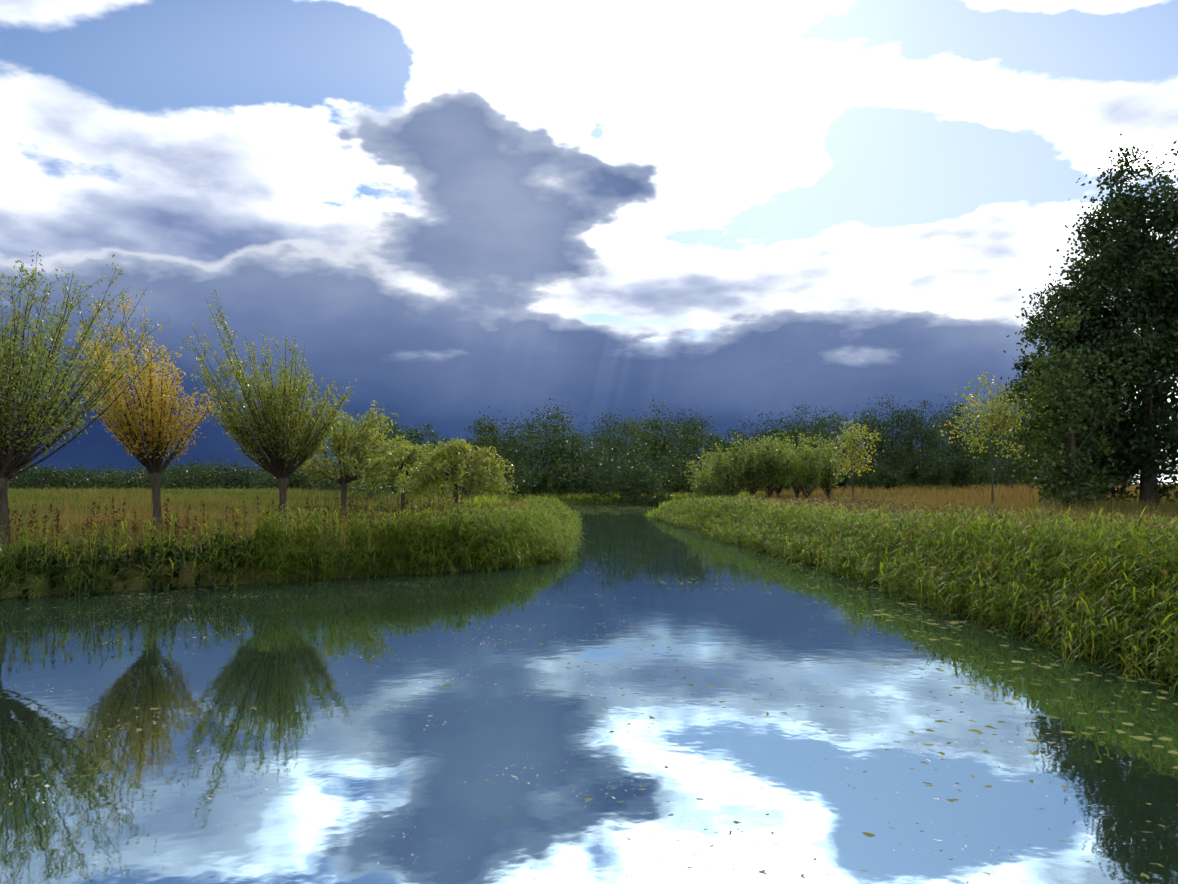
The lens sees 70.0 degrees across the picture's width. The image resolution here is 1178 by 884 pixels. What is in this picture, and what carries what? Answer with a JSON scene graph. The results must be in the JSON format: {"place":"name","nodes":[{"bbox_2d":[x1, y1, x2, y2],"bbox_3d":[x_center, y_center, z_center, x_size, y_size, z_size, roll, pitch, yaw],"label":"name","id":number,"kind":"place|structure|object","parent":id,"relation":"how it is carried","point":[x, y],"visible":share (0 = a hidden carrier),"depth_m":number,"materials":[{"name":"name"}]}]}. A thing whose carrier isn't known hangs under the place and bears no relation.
{"place":"outdoors","nodes":[
{"label":"outdoors","id":0,"kind":"place"},
{"bbox_2d":[0,504,1177,883],"bbox_3d":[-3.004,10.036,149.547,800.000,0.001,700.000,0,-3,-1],"label":"river","id":1,"kind":"structure","parent":0,"point":[630,694],"depth_m":8.40,"materials":[{"name":"blue liquid"}]},
{"bbox_2d":[0,484,1177,671],"bbox_3d":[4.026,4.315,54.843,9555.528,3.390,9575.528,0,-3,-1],"label":"ground","id":2,"kind":"structure","parent":0,"point":[135,584],"depth_m":21.40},
{"bbox_2d":[0,251,172,559],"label":"pollard willow wood","id":3,"kind":"object","parent":2,"relation":"on","point":[16,446],"visible":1,"depth_m":21.51,"materials":[{"name":"green plant"}]},
{"bbox_2d":[0,528,270,599],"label":"bank weeds","id":4,"kind":"object","parent":2,"relation":"on","point":[53,580],"visible":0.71,"depth_m":20.07,"materials":[{"name":"green plant"}]},
{"bbox_2d":[64,290,226,536],"bbox_3d":[-14.787,-0.859,27.802,4.343,8.686,5.160,3,-4,-44],"label":"pollard willow wood","id":5,"kind":"object","parent":2,"relation":"on","point":[159,435],"visible":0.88,"depth_m":27.05,"materials":[{"name":"yellow plant"}]},
{"bbox_2d":[3,493,508,567],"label":"dry stalks","id":6,"kind":"object","parent":2,"relation":"on","point":[57,519],"visible":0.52,"depth_m":23.50,"materials":[{"name":"brown plant"}]},
{"bbox_2d":[180,287,356,530],"bbox_3d":[-12.023,-0.879,31.989,6.231,9.302,5.644,0,-3,-1],"label":"pollard willow wood","id":7,"kind":"object","parent":2,"relation":"on","point":[273,426],"visible":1,"depth_m":31.50,"materials":[{"name":"green plant"}]},
{"bbox_2d":[272,400,416,522],"bbox_3d":[-12.532,1.203,42.745,7.331,6.940,6.599,3,-4,-41],"label":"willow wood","id":8,"kind":"object","parent":2,"relation":"on","point":[361,451],"visible":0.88,"depth_m":42.29,"materials":[{"name":"green plant"}]},
{"bbox_2d":[351,437,452,509],"bbox_3d":[-13.594,2.400,61.313,7.062,5.832,6.870,-1,-3,23],"label":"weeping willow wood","id":9,"kind":"object","parent":2,"relation":"on","point":[388,481],"visible":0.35,"depth_m":60.28,"materials":[{"name":"green plant"}]},
{"bbox_2d":[393,437,520,513],"bbox_3d":[-8.087,2.323,51.632,7.809,5.428,6.980,0,-3,-1],"label":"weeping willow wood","id":10,"kind":"object","parent":2,"relation":"on","point":[457,455],"visible":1,"depth_m":50.73,"materials":[{"name":"green plant"}]},
{"bbox_2d":[8,388,1162,504],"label":"trees","id":11,"kind":"object","parent":2,"relation":"on","point":[567,471],"visible":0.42,"depth_m":122.10,"materials":[{"name":"green plant"}]},
{"bbox_2d":[0,491,1177,697],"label":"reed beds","id":12,"kind":"object","parent":2,"relation":"on","point":[1111,562],"visible":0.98,"depth_m":20.51,"materials":[{"name":"green plant"}]},
{"bbox_2d":[0,482,1177,568],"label":"meadow grass","id":13,"kind":"structure","parent":2,"relation":"on","point":[1013,499],"depth_m":57.08,"materials":[{"name":"green plant"}]},
{"bbox_2d":[683,429,850,498],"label":"bushes","id":14,"kind":"object","parent":2,"relation":"on","point":[771,470],"visible":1,"depth_m":77.68,"materials":[{"name":"green plant"}]},
{"bbox_2d":[826,415,885,500],"bbox_3d":[15.668,1.484,50.254,2.986,6.061,4.120,2,-4,-35],"label":"tree","id":15,"kind":"object","parent":2,"relation":"on","point":[850,437],"visible":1,"depth_m":50.06,"materials":[{"name":"green plant"}]},
{"bbox_2d":[933,371,1047,504],"bbox_3d":[19.880,0.128,41.031,4.299,7.337,4.358,1,-3,-19],"label":"tree","id":16,"kind":"object","parent":2,"relation":"on","point":[991,415],"visible":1,"depth_m":41.18,"materials":[{"name":"green plant"}]},
{"bbox_2d":[1000,305,1140,513],"bbox_3d":[23.874,-1.322,41.873,6.407,10.764,6.624,0,-3,-1],"label":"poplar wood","id":17,"kind":"object","parent":2,"relation":"on","point":[1072,393],"visible":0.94,"depth_m":41.16,"materials":[{"name":"green plant"}]},
{"bbox_2d":[989,257,1174,509],"bbox_3d":[28.528,-3.048,47.703,9.861,15.058,9.534,0,-3,-1],"label":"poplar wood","id":18,"kind":"object","parent":2,"relation":"on","point":[1024,365],"visible":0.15,"depth_m":46.92,"materials":[{"name":"green plant"}]},
{"bbox_2d":[1003,134,1177,508],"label":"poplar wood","id":19,"kind":"object","parent":2,"relation":"on","point":[1143,264],"visible":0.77,"depth_m":44.40,"materials":[{"name":"green plant"}]},
{"bbox_2d":[0,0,1177,484],"label":"sky","id":20,"kind":"structure","parent":0,"point":[457,209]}
]}

